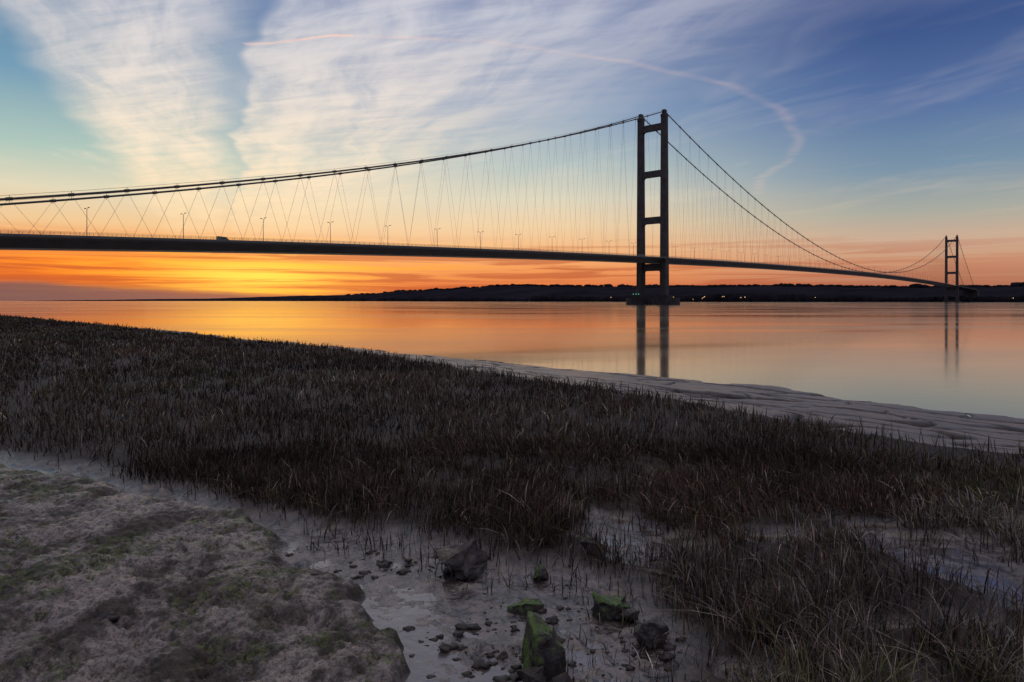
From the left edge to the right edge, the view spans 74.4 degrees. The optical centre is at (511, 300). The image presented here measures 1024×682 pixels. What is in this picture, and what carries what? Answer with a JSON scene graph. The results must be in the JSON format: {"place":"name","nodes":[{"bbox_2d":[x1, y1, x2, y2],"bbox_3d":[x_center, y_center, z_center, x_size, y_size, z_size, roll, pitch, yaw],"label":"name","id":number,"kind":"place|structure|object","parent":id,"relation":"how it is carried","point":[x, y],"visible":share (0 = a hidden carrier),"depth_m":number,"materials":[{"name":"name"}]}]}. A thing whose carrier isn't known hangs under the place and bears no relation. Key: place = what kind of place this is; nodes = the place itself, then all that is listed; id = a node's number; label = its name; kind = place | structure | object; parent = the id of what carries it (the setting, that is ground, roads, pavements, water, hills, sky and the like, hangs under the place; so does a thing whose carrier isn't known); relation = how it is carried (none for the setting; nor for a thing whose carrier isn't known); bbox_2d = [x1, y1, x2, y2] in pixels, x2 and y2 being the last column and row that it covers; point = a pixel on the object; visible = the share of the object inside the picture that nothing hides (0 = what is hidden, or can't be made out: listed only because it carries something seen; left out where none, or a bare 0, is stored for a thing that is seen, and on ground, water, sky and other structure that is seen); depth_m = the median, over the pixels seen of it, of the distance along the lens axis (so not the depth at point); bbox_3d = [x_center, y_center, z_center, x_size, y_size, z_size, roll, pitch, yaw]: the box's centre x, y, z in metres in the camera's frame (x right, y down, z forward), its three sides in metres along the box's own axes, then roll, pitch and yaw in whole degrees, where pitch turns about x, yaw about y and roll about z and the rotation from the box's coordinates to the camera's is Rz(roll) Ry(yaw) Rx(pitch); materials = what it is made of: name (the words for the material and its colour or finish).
{"place":"outdoors","nodes":[
{"label":"outdoors","id":0,"kind":"place"},
{"bbox_2d":[0,315,1023,681],"bbox_3d":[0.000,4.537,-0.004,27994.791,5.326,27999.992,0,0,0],"label":"ground","id":1,"kind":"structure","parent":0,"point":[200,585],"depth_m":5.24,"materials":[{"name":"grey soil"}]},
{"bbox_2d":[103,519,698,681],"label":"mud clods","id":2,"kind":"object","parent":1,"relation":"on","point":[478,664],"visible":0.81,"depth_m":4.09,"materials":[{"name":"black soil"}]},
{"bbox_2d":[438,642,450,652],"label":"rock","id":3,"kind":"object","parent":1,"relation":"on","point":[444,647],"visible":0.88,"depth_m":3.98,"materials":[{"name":"grey stone"}]},
{"bbox_2d":[435,538,487,580],"bbox_3d":[-0.379,1.948,5.078,0.394,0.335,0.350,15,3,-11],"label":"rock","id":4,"kind":"object","parent":1,"relation":"on","point":[472,554],"visible":0.95,"depth_m":5.02,"materials":[{"name":"grey stone"}]},
{"bbox_2d":[496,652,507,660],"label":"rock","id":5,"kind":"object","parent":1,"relation":"on","point":[502,656],"visible":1,"depth_m":3.90,"materials":[{"name":"grey stone"}]},
{"bbox_2d":[0,314,1023,681],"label":"marsh grass","id":6,"kind":"structure","parent":1,"relation":"on","point":[266,470],"depth_m":7.29,"materials":[{"name":"brown plant"}]},
{"bbox_2d":[16,469,1023,681],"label":"puddle water","id":7,"kind":"structure","parent":1,"relation":"on","point":[402,617],"depth_m":4.22,"materials":[{"name":"grey liquid"}]},
{"bbox_2d":[551,672,572,681],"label":"rock","id":8,"kind":"object","parent":7,"relation":"on","point":[564,677],"visible":0.98,"depth_m":3.57,"materials":[{"name":"grey stone"}]},
{"bbox_2d":[506,598,544,613],"bbox_3d":[0.087,2.046,4.491,0.222,0.111,0.151,0,0,-31],"label":"rock","id":9,"kind":"object","parent":1,"relation":"on","point":[525,606],"visible":0.7,"depth_m":4.45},
{"bbox_2d":[516,666,545,681],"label":"rock","id":10,"kind":"object","parent":1,"relation":"on","point":[532,674],"visible":1,"depth_m":3.61,"materials":[{"name":"grey stone"}]},
{"bbox_2d":[532,565,548,578],"bbox_3d":[0.206,2.009,4.983,0.156,0.114,0.108,0,0,-40],"label":"rock","id":11,"kind":"object","parent":1,"relation":"on","point":[543,572],"visible":0.99,"depth_m":4.95,"materials":[{"name":"grey stone"}]},
{"bbox_2d":[521,611,566,681],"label":"rock","id":12,"kind":"object","parent":1,"relation":"on","point":[542,645],"visible":0.84,"depth_m":3.72,"materials":[{"name":"green stone"}]},
{"bbox_2d":[579,536,604,555],"bbox_3d":[0.636,1.959,5.389,0.208,0.156,0.154,12,-2,-11],"label":"rock","id":13,"kind":"object","parent":1,"relation":"on","point":[584,542],"visible":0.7,"depth_m":5.33,"materials":[{"name":"grey stone"}]},
{"bbox_2d":[591,591,630,621],"bbox_3d":[0.650,2.014,4.409,0.258,0.184,0.190,0,0,1],"label":"rock","id":14,"kind":"object","parent":1,"relation":"on","point":[611,607],"visible":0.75,"depth_m":4.38,"materials":[{"name":"green stone"}]},
{"bbox_2d":[615,608,639,620],"bbox_3d":[0.740,2.033,4.367,0.155,0.095,0.141,0,0,26],"label":"rock","id":15,"kind":"object","parent":1,"relation":"on","point":[620,614],"visible":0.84,"depth_m":4.33,"materials":[{"name":"grey stone"}]},
{"bbox_2d":[634,616,668,648],"bbox_3d":[0.837,2.003,4.109,0.210,0.178,0.286,0,0,38],"label":"rock","id":16,"kind":"object","parent":1,"relation":"on","point":[647,631],"visible":0.98,"depth_m":4.02,"materials":[{"name":"grey stone"}]},
{"bbox_2d":[650,557,671,575],"bbox_3d":[1.114,1.986,5.003,0.200,0.136,0.140,0,0,-23],"label":"rock","id":17,"kind":"object","parent":1,"relation":"on","point":[655,563],"visible":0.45,"depth_m":4.98,"materials":[{"name":"grey stone"}]},
{"bbox_2d":[0,301,1023,418],"bbox_3d":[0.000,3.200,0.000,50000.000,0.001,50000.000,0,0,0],"label":"water","id":18,"kind":"structure","parent":0,"point":[965,357],"depth_m":62.24,"materials":[{"name":"orange liquid"}]},
{"bbox_2d":[0,109,979,304],"bbox_3d":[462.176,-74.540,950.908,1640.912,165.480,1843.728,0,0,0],"label":"suspension bridge","id":19,"kind":"structure","parent":18,"relation":"in","point":[662,262],"depth_m":406.51,"materials":[{"name":"metal"}]},
{"bbox_2d":[0,0,1023,300],"label":"sky","id":20,"kind":"structure","parent":0,"point":[879,131],"materials":[{"name":"blue"}]},
{"bbox_2d":[52,286,1023,301],"bbox_3d":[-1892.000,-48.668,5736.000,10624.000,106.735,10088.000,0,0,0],"label":"distant hills","id":21,"kind":"structure","parent":0,"point":[517,292],"depth_m":2935.82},
{"bbox_2d":[300,282,1023,301],"bbox_3d":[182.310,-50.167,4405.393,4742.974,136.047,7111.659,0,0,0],"label":"distant trees","id":22,"kind":"object","parent":21,"relation":"on","point":[748,297],"visible":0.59,"depth_m":2253.81,"materials":[{"name":"black plant"}]}
]}

